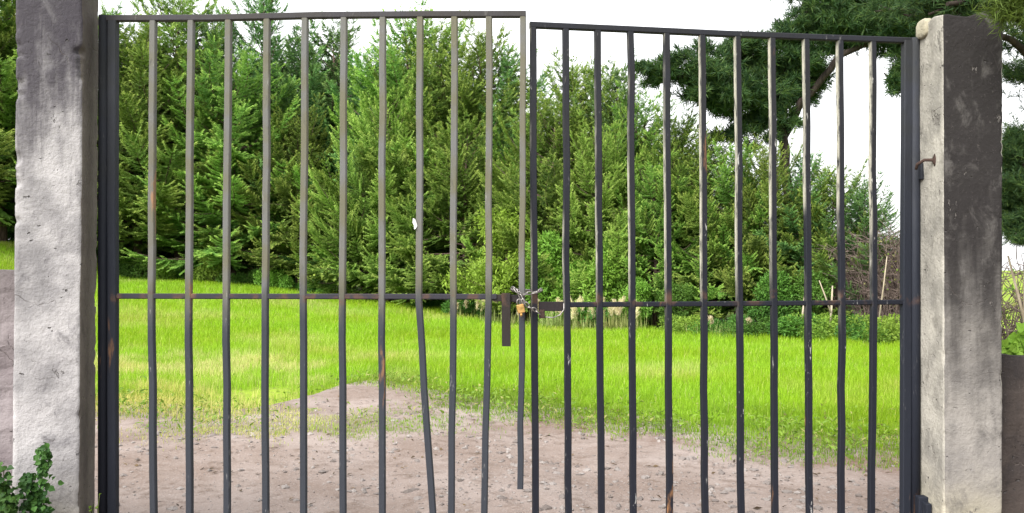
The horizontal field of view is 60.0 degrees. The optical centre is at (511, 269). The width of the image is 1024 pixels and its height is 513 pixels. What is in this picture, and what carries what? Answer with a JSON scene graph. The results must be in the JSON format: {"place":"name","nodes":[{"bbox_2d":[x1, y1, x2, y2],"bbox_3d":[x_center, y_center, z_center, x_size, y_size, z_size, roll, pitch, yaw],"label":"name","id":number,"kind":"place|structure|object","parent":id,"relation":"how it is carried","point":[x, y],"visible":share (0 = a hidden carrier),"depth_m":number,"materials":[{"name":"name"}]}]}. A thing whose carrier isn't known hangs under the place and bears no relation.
{"place":"outdoors","nodes":[
{"label":"outdoors","id":0,"kind":"place"},
{"bbox_2d":[445,300,472,316],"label":"plume grass","id":1,"kind":"object","parent":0,"point":[465,302],"depth_m":26.55,"materials":[{"name":"plant"}]},
{"bbox_2d":[94,380,899,512],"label":"driveway","id":2,"kind":"structure","parent":0,"point":[170,470],"depth_m":6.82,"materials":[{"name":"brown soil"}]},
{"bbox_2d":[95,396,898,510],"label":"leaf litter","id":3,"kind":"object","parent":2,"relation":"on","point":[756,507],"visible":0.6,"depth_m":6.91,"materials":[{"name":"brown plant"}]},
{"bbox_2d":[0,241,1023,474],"bbox_3d":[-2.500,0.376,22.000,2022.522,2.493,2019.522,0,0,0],"label":"ground","id":4,"kind":"structure","parent":0,"point":[285,389],"depth_m":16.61,"materials":[{"name":"green plant"}]},
{"bbox_2d":[0,269,14,493],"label":"boundary wall","id":5,"kind":"structure","parent":4,"relation":"on","point":[7,302],"depth_m":4.30,"materials":[{"name":"concrete"}]},
{"bbox_2d":[0,462,19,512],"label":"leafy weed","id":6,"kind":"object","parent":4,"relation":"on","point":[9,502],"visible":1,"depth_m":4.01,"materials":[{"name":"green plant"}]},
{"bbox_2d":[7,202,14,240],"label":"bush","id":7,"kind":"object","parent":4,"relation":"on","point":[11,236],"visible":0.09,"depth_m":35.72,"materials":[{"name":"green plant"}]},
{"bbox_2d":[12,0,98,512],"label":"gate pillar","id":8,"kind":"structure","parent":4,"relation":"on","point":[55,259],"depth_m":4.22,"materials":[{"name":"concrete"}]},
{"bbox_2d":[16,442,63,512],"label":"climbing vine","id":9,"kind":"object","parent":8,"relation":"on","point":[35,497],"visible":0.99,"depth_m":4.08,"materials":[{"name":"green plant"}]},
{"bbox_2d":[88,493,100,512],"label":"sprig","id":10,"kind":"object","parent":8,"relation":"attached to","point":[96,507],"visible":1,"depth_m":4.34,"materials":[{"name":"green plant"}]},
{"bbox_2d":[98,14,106,512],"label":"gate post","id":11,"kind":"object","parent":8,"relation":"attached to","point":[102,255],"visible":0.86,"depth_m":4.41,"materials":[{"name":"metal"}]},
{"bbox_2d":[106,11,525,512],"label":"gate leaf","id":12,"kind":"object","parent":11,"relation":"attached to","point":[114,296],"visible":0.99,"depth_m":4.35,"materials":[{"name":"paint"}]},
{"bbox_2d":[413,218,416,228],"bbox_3d":[-0.472,-0.220,4.310,0.023,0.055,0.012,0,0,0],"label":"paper scrap","id":13,"kind":"object","parent":12,"relation":"attached to","point":[415,223],"visible":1,"depth_m":4.31,"materials":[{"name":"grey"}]},
{"bbox_2d":[510,286,542,314],"bbox_3d":[0.075,0.153,4.312,0.167,0.141,0.113,0,0,-23],"label":"chain","id":14,"kind":"object","parent":12,"relation":"attached to","point":[521,294],"visible":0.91,"depth_m":4.27,"materials":[{"name":"metal"}]},
{"bbox_2d":[516,298,524,316],"bbox_3d":[0.041,0.183,4.245,0.042,0.086,0.020,0,0,-15],"label":"padlock","id":15,"kind":"object","parent":14,"relation":"hanging from","point":[520,309],"visible":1,"depth_m":4.24,"materials":[{"name":"gold metal"}]},
{"bbox_2d":[0,0,125,223],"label":"cypress tree","id":16,"kind":"object","parent":4,"relation":"on","point":[5,192],"visible":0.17,"depth_m":30.86,"materials":[{"name":"green plant"}]},
{"bbox_2d":[0,0,146,241],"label":"cypress tree","id":17,"kind":"object","parent":4,"relation":"on","point":[7,83],"visible":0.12,"depth_m":30.85,"materials":[{"name":"green plant"}]},
{"bbox_2d":[8,1,160,261],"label":"cypress tree","id":18,"kind":"object","parent":4,"relation":"on","point":[128,26],"depth_m":35.77,"materials":[{"name":"green plant"}]},
{"bbox_2d":[119,261,147,279],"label":"bush","id":19,"kind":"object","parent":4,"relation":"on","point":[129,271],"visible":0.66,"depth_m":32.43,"materials":[{"name":"green plant"}]},
{"bbox_2d":[1,9,279,277],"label":"cypress tree","id":20,"kind":"object","parent":4,"relation":"on","point":[133,239],"visible":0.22,"depth_m":32.45,"materials":[{"name":"green plant"}]},
{"bbox_2d":[156,264,177,279],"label":"bush","id":21,"kind":"object","parent":4,"relation":"on","point":[164,270],"visible":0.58,"depth_m":32.18,"materials":[{"name":"green plant"}]},
{"bbox_2d":[156,262,196,279],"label":"bush","id":22,"kind":"object","parent":4,"relation":"on","point":[181,276],"visible":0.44,"depth_m":32.41,"materials":[{"name":"green plant"}]},
{"bbox_2d":[97,0,287,276],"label":"cypress tree","id":23,"kind":"object","parent":4,"relation":"on","point":[177,41],"visible":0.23,"depth_m":33.34,"materials":[{"name":"green plant"}]},
{"bbox_2d":[128,5,278,271],"bbox_3d":[-12.692,-5.000,37.023,8.420,11.568,9.144,0,0,28],"label":"cypress tree","id":24,"kind":"object","parent":4,"relation":"on","point":[169,254],"visible":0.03,"depth_m":35.67,"materials":[{"name":"green plant"}]},
{"bbox_2d":[193,236,222,283],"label":"bush","id":25,"kind":"object","parent":4,"relation":"on","point":[211,274],"visible":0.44,"depth_m":32.05,"materials":[{"name":"green plant"}]},
{"bbox_2d":[119,31,347,281],"bbox_3d":[-10.503,-3.996,33.921,9.679,9.636,7.816,0,0,-10],"label":"cypress tree","id":26,"kind":"object","parent":4,"relation":"on","point":[243,109],"visible":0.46,"depth_m":32.34,"materials":[{"name":"green plant"}]},
{"bbox_2d":[215,268,261,286],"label":"bush","id":27,"kind":"object","parent":4,"relation":"on","point":[238,278],"visible":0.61,"depth_m":32.26,"materials":[{"name":"green plant"}]},
{"bbox_2d":[180,0,339,281],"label":"cypress tree","id":28,"kind":"object","parent":4,"relation":"on","point":[261,8],"visible":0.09,"depth_m":35.18,"materials":[{"name":"green plant"}]},
{"bbox_2d":[252,266,294,290],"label":"bush","id":29,"kind":"object","parent":4,"relation":"on","point":[274,278],"visible":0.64,"depth_m":31.68,"materials":[{"name":"green plant"}]},
{"bbox_2d":[202,92,350,285],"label":"cypress tree","id":30,"kind":"object","parent":4,"relation":"on","point":[292,235],"visible":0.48,"depth_m":31.96,"materials":[{"name":"green plant"}]},
{"bbox_2d":[202,31,351,272],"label":"cypress tree","id":31,"kind":"object","parent":4,"relation":"on","point":[311,96],"visible":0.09,"depth_m":35.33,"materials":[{"name":"green plant"}]},
{"bbox_2d":[288,279,320,293],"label":"bush","id":32,"kind":"object","parent":4,"relation":"on","point":[309,289],"visible":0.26,"depth_m":31.41,"materials":[{"name":"green plant"}]},
{"bbox_2d":[309,286,332,293],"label":"bush","id":33,"kind":"object","parent":4,"relation":"on","point":[322,290],"visible":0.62,"depth_m":31.42,"materials":[{"name":"green plant"}]},
{"bbox_2d":[257,11,387,289],"bbox_3d":[-7.478,-4.753,37.281,9.867,11.888,9.086,0,0,36],"label":"cypress tree","id":34,"kind":"object","parent":4,"relation":"on","point":[334,64],"visible":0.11,"depth_m":36.21,"materials":[{"name":"green plant"}]},
{"bbox_2d":[289,49,401,300],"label":"cypress tree","id":35,"kind":"object","parent":4,"relation":"on","point":[333,86],"visible":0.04,"depth_m":34.06,"materials":[{"name":"green plant"}]},
{"bbox_2d":[291,140,410,299],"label":"cypress tree","id":36,"kind":"object","parent":4,"relation":"on","point":[352,251],"visible":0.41,"depth_m":29.78,"materials":[{"name":"green plant"}]},
{"bbox_2d":[279,27,466,299],"bbox_3d":[-4.675,-3.886,34.044,7.789,10.686,7.820,0,0,24],"label":"cypress tree","id":37,"kind":"object","parent":4,"relation":"on","point":[326,158],"visible":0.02,"depth_m":32.90,"materials":[{"name":"green plant"}]},
{"bbox_2d":[290,66,461,301],"bbox_3d":[-4.330,-2.792,30.587,6.267,8.442,5.062,0,0,-27],"label":"cypress tree","id":38,"kind":"object","parent":4,"relation":"on","point":[394,129],"visible":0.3,"depth_m":29.75,"materials":[{"name":"green plant"}]},
{"bbox_2d":[324,38,430,123],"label":"cypress tree","id":39,"kind":"object","parent":4,"relation":"on","point":[325,58],"depth_m":38.56,"materials":[{"name":"green plant"}]},
{"bbox_2d":[277,0,480,302],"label":"cypress tree","id":40,"kind":"object","parent":4,"relation":"on","point":[395,74],"visible":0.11,"depth_m":31.63,"materials":[{"name":"green plant"}]},
{"bbox_2d":[295,7,541,304],"bbox_3d":[-2.768,-3.803,31.945,9.959,10.879,8.650,0,0,-16],"label":"cypress tree","id":41,"kind":"object","parent":4,"relation":"on","point":[431,106],"visible":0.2,"depth_m":30.01,"materials":[{"name":"green plant"}]},
{"bbox_2d":[355,139,482,304],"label":"cypress tree","id":42,"kind":"object","parent":4,"relation":"on","point":[405,221],"visible":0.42,"depth_m":28.45,"materials":[{"name":"green plant"}]},
{"bbox_2d":[404,299,445,308],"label":"bush","id":43,"kind":"object","parent":4,"relation":"on","point":[437,303],"visible":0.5,"depth_m":29.00,"materials":[{"name":"green plant"}]},
{"bbox_2d":[386,110,519,302],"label":"cypress tree","id":44,"kind":"object","parent":4,"relation":"on","point":[467,232],"visible":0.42,"depth_m":27.87,"materials":[{"name":"green plant"}]},
{"bbox_2d":[360,9,552,299],"bbox_3d":[-1.180,-3.480,31.052,8.086,10.497,8.054,0,0,2],"label":"cypress tree","id":45,"kind":"object","parent":4,"relation":"on","point":[480,56],"visible":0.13,"depth_m":29.54,"materials":[{"name":"green plant"}]},
{"bbox_2d":[440,299,477,314],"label":"bush","id":46,"kind":"object","parent":4,"relation":"on","point":[447,307],"visible":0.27,"depth_m":26.73,"materials":[{"name":"green plant"}]},
{"bbox_2d":[458,300,500,319],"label":"bush","id":47,"kind":"object","parent":4,"relation":"on","point":[477,311],"visible":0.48,"depth_m":26.78,"materials":[{"name":"green plant"}]},
{"bbox_2d":[440,200,544,315],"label":"young tree","id":48,"kind":"object","parent":4,"relation":"on","point":[505,279],"visible":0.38,"depth_m":25.10,"materials":[{"name":"green plant"}]},
{"bbox_2d":[474,300,516,323],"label":"plume grass","id":49,"kind":"object","parent":4,"relation":"on","point":[493,312],"depth_m":24.57,"materials":[{"name":"plant"}]},
{"bbox_2d":[435,43,558,312],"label":"cypress tree","id":50,"kind":"object","parent":4,"relation":"on","point":[507,64],"visible":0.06,"depth_m":30.43,"materials":[{"name":"green plant"}]},
{"bbox_2d":[95,367,899,462],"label":"weeds","id":51,"kind":"object","parent":4,"relation":"on","point":[143,402],"visible":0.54,"depth_m":8.91,"materials":[{"name":"green plant"}]},
{"bbox_2d":[441,108,561,317],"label":"cypress tree","id":52,"kind":"object","parent":4,"relation":"on","point":[470,247],"visible":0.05,"depth_m":28.04,"materials":[{"name":"green plant"}]},
{"bbox_2d":[497,314,528,325],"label":"plume grass","id":53,"kind":"object","parent":4,"relation":"on","point":[514,321],"depth_m":23.99,"materials":[{"name":"plant"}]},
{"bbox_2d":[467,87,622,314],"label":"cypress tree","id":54,"kind":"object","parent":4,"relation":"on","point":[556,163],"visible":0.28,"depth_m":25.46,"materials":[{"name":"green plant"}]},
{"bbox_2d":[528,297,563,327],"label":"plume grass","id":55,"kind":"object","parent":4,"relation":"on","point":[547,321],"depth_m":23.11,"materials":[{"name":"plant"}]},
{"bbox_2d":[525,228,576,325],"bbox_3d":[1.375,0.285,24.437,2.221,2.830,1.741,0,0,-28],"label":"bush","id":56,"kind":"object","parent":4,"relation":"on","point":[554,260],"visible":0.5,"depth_m":24.12,"materials":[{"name":"green plant"}]},
{"bbox_2d":[479,44,642,259],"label":"cypress tree","id":57,"kind":"object","parent":4,"relation":"on","point":[572,93],"visible":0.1,"depth_m":27.34,"materials":[{"name":"green plant"}]},
{"bbox_2d":[538,260,595,322],"bbox_3d":[1.530,0.683,24.072,1.932,1.968,1.514,0,0,-3],"label":"bush","id":58,"kind":"object","parent":4,"relation":"on","point":[572,277],"visible":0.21,"depth_m":23.86,"materials":[{"name":"green plant"}]},
{"bbox_2d":[519,106,659,301],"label":"cypress tree","id":59,"kind":"object","parent":4,"relation":"on","point":[587,231],"visible":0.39,"depth_m":24.42,"materials":[{"name":"green plant"}]},
{"bbox_2d":[541,56,654,266],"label":"cypress tree","id":60,"kind":"object","parent":4,"relation":"on","point":[589,87],"visible":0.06,"depth_m":26.72,"materials":[{"name":"green plant"}]},
{"bbox_2d":[570,236,627,320],"bbox_3d":[2.288,0.391,23.416,2.028,2.584,1.590,0,0,-17],"label":"bush","id":61,"kind":"object","parent":4,"relation":"on","point":[613,275],"visible":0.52,"depth_m":23.21,"materials":[{"name":"green plant"}]},
{"bbox_2d":[574,301,627,327],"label":"bush","id":62,"kind":"object","parent":4,"relation":"on","point":[590,313],"visible":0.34,"depth_m":22.53,"materials":[{"name":"green plant"}]},
{"bbox_2d":[589,296,626,330],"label":"plume grass","id":63,"kind":"object","parent":4,"relation":"on","point":[609,325],"depth_m":22.07,"materials":[{"name":"plant"}]},
{"bbox_2d":[569,48,660,257],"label":"cypress tree","id":64,"kind":"object","parent":4,"relation":"on","point":[617,77],"visible":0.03,"depth_m":26.38,"materials":[{"name":"green plant"}]},
{"bbox_2d":[605,276,652,327],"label":"bush","id":65,"kind":"object","parent":4,"relation":"on","point":[642,287],"visible":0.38,"depth_m":22.47,"materials":[{"name":"green plant"}]},
{"bbox_2d":[561,79,727,323],"bbox_3d":[3.954,-1.893,25.781,5.771,7.342,4.661,0,0,-1],"label":"cypress tree","id":66,"kind":"object","parent":4,"relation":"on","point":[642,124],"visible":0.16,"depth_m":25.09,"materials":[{"name":"green plant"}]},
{"bbox_2d":[611,155,721,327],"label":"cypress tree","id":67,"kind":"object","parent":4,"relation":"on","point":[643,260],"visible":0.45,"depth_m":23.31,"materials":[{"name":"green plant"}]},
{"bbox_2d":[602,104,732,301],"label":"cypress tree","id":68,"kind":"object","parent":4,"relation":"on","point":[674,131],"visible":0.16,"depth_m":24.25,"materials":[{"name":"green plant"}]},
{"bbox_2d":[655,281,695,326],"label":"bush","id":69,"kind":"object","parent":4,"relation":"on","point":[676,296],"visible":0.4,"depth_m":21.92,"materials":[{"name":"green plant"}]},
{"bbox_2d":[656,313,699,334],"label":"bush","id":70,"kind":"object","parent":4,"relation":"on","point":[679,323],"visible":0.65,"depth_m":21.03,"materials":[{"name":"green plant"}]},
{"bbox_2d":[678,315,713,334],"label":"plume grass","id":71,"kind":"object","parent":4,"relation":"on","point":[710,318],"depth_m":20.50,"materials":[{"name":"plant"}]},
{"bbox_2d":[640,120,766,324],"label":"cypress tree","id":72,"kind":"object","parent":4,"relation":"on","point":[715,260],"visible":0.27,"depth_m":23.21,"materials":[{"name":"green plant"}]},
{"bbox_2d":[675,148,746,313],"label":"cypress tree","id":73,"kind":"object","parent":4,"relation":"on","point":[708,181],"depth_m":29.60,"materials":[{"name":"green plant"}]},
{"bbox_2d":[687,313,755,334],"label":"bush","id":74,"kind":"object","parent":4,"relation":"on","point":[713,325],"visible":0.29,"depth_m":20.45,"materials":[{"name":"green plant"}]},
{"bbox_2d":[662,136,789,318],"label":"cypress tree","id":75,"kind":"object","parent":4,"relation":"on","point":[727,191],"visible":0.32,"depth_m":22.66,"materials":[{"name":"green plant"}]},
{"bbox_2d":[710,317,752,334],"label":"plume grass","id":76,"kind":"object","parent":4,"relation":"on","point":[747,319],"depth_m":20.17,"materials":[{"name":"plant"}]},
{"bbox_2d":[714,315,779,336],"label":"bush","id":77,"kind":"object","parent":4,"relation":"on","point":[753,329],"visible":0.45,"depth_m":20.00,"materials":[{"name":"green plant"}]},
{"bbox_2d":[714,155,782,317],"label":"cypress tree","id":78,"kind":"object","parent":4,"relation":"on","point":[732,311],"depth_m":27.70,"materials":[{"name":"green plant"}]},
{"bbox_2d":[728,270,802,326],"bbox_3d":[6.031,0.840,20.914,1.811,1.680,1.611,0,0,-9],"label":"bush","id":79,"kind":"object","parent":4,"relation":"on","point":[782,290],"visible":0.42,"depth_m":20.59,"materials":[{"name":"green plant"}]},
{"bbox_2d":[707,127,847,311],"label":"cypress tree","id":80,"kind":"object","parent":4,"relation":"on","point":[760,247],"visible":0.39,"depth_m":21.89,"materials":[{"name":"green plant"}]},
{"bbox_2d":[627,0,956,214],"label":"pine tree","id":81,"kind":"object","parent":4,"relation":"on","point":[832,17],"visible":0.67,"depth_m":23.70,"materials":[{"name":"green plant"}]},
{"bbox_2d":[734,149,851,322],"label":"cypress tree","id":82,"kind":"object","parent":4,"relation":"on","point":[797,178],"visible":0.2,"depth_m":21.75,"materials":[{"name":"green plant"}]},
{"bbox_2d":[765,313,825,337],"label":"bush","id":83,"kind":"object","parent":4,"relation":"on","point":[782,329],"visible":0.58,"depth_m":19.42,"materials":[{"name":"green plant"}]},
{"bbox_2d":[783,312,837,340],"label":"bush","id":84,"kind":"object","parent":4,"relation":"on","point":[822,331],"visible":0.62,"depth_m":19.25,"materials":[{"name":"green plant"}]},
{"bbox_2d":[819,280,832,325],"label":"dead stem","id":85,"kind":"object","parent":84,"relation":"on","point":[830,307],"visible":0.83,"depth_m":19.60,"materials":[{"name":"brown wood"}]},
{"bbox_2d":[780,269,846,335],"bbox_3d":[6.913,0.841,20.636,1.611,1.680,1.811,0,0,-38],"label":"bush","id":86,"kind":"object","parent":4,"relation":"on","point":[817,293],"visible":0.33,"depth_m":20.27,"materials":[{"name":"green plant"}]},
{"bbox_2d":[764,157,897,318],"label":"cypress tree","id":87,"kind":"object","parent":4,"relation":"on","point":[832,206],"visible":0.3,"depth_m":21.29,"materials":[{"name":"green plant"}]},
{"bbox_2d":[811,170,899,322],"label":"cypress tree","id":88,"kind":"object","parent":4,"relation":"on","point":[859,196],"visible":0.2,"depth_m":20.94,"materials":[{"name":"green plant"}]},
{"bbox_2d":[812,210,899,325],"bbox_3d":[8.599,0.142,20.426,3.660,3.232,3.049,0,0,0],"label":"thicket","id":89,"kind":"object","parent":4,"relation":"on","point":[863,294],"visible":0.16,"depth_m":20.14,"materials":[{"name":"brown plant"}]},
{"bbox_2d":[812,231,899,329],"bbox_3d":[8.522,0.350,21.197,2.897,2.742,2.689,0,0,0],"label":"thicket","id":90,"kind":"object","parent":4,"relation":"on","point":[835,291],"visible":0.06,"depth_m":20.78,"materials":[{"name":"brown plant"}]},
{"bbox_2d":[833,314,891,347],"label":"bush","id":91,"kind":"object","parent":4,"relation":"on","point":[854,330],"visible":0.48,"depth_m":18.64,"materials":[{"name":"green plant"}]},
{"bbox_2d":[846,226,899,336],"bbox_3d":[9.162,0.238,19.566,3.042,2.996,2.582,0,0,-35],"label":"thicket","id":92,"kind":"object","parent":4,"relation":"on","point":[893,295],"visible":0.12,"depth_m":19.49,"materials":[{"name":"brown plant"}]},
{"bbox_2d":[846,313,899,344],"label":"bush","id":93,"kind":"object","parent":4,"relation":"on","point":[890,323],"visible":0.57,"depth_m":18.34,"materials":[{"name":"green plant"}]},
{"bbox_2d":[879,256,886,317],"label":"dead stem","id":94,"kind":"object","parent":93,"relation":"on","point":[883,287],"visible":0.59,"depth_m":19.01,"materials":[{"name":"brown wood"}]},
{"bbox_2d":[848,0,1023,253],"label":"pine tree","id":95,"kind":"object","parent":4,"relation":"on","point":[1012,142],"visible":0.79,"depth_m":8.55,"materials":[{"name":"green plant"}]},
{"bbox_2d":[971,0,1023,40],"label":"pine bough","id":96,"kind":"object","parent":95,"relation":"attached to","point":[1011,11],"visible":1,"depth_m":4.04,"materials":[{"name":"green plant"}]},
{"bbox_2d":[915,11,1002,512],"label":"gate pillar","id":97,"kind":"structure","parent":4,"relation":"on","point":[960,266],"depth_m":4.35,"materials":[{"name":"concrete"}]},
{"bbox_2d":[911,37,931,512],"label":"gate post","id":98,"kind":"object","parent":97,"relation":"attached to","point":[920,503],"visible":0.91,"depth_m":4.59,"materials":[{"name":"metal"}]},
{"bbox_2d":[529,21,911,512],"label":"gate leaf","id":99,"kind":"object","parent":98,"relation":"attached to","point":[739,303],"visible":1,"depth_m":4.47,"materials":[{"name":"black paint"}]},
{"bbox_2d":[1000,353,1023,512],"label":"boundary wall","id":100,"kind":"structure","parent":4,"relation":"on","point":[1012,376],"depth_m":4.50,"materials":[{"name":"concrete"}]},
{"bbox_2d":[1001,322,1023,354],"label":"leafy plant","id":101,"kind":"object","parent":100,"relation":"attached to","point":[1013,343],"visible":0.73,"depth_m":4.80,"materials":[{"name":"green plant"}]},
{"bbox_2d":[1001,246,1023,339],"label":"thicket","id":102,"kind":"object","parent":4,"relation":"on","point":[1010,326],"visible":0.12,"depth_m":12.37,"materials":[{"name":"plant"}]},
{"bbox_2d":[1007,256,1023,321],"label":"dead stem","id":103,"kind":"object","parent":4,"relation":"on","point":[1021,306],"visible":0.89,"depth_m":9.01,"materials":[{"name":"brown wood"}]},
{"bbox_2d":[8,0,1023,270],"label":"sky","id":104,"kind":"structure","parent":0,"point":[729,15],"materials":[{"name":"white"}]},
{"bbox_2d":[552,296,604,330],"bbox_3d":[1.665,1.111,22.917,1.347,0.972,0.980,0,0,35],"label":"plume grass","id":105,"kind":"object","parent":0,"point":[577,321],"depth_m":22.64,"materials":[{"name":"plant"}]},
{"bbox_2d":[608,300,651,329],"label":"plume grass","id":106,"kind":"object","parent":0,"point":[618,313],"depth_m":21.90,"materials":[{"name":"plant"}]}
]}

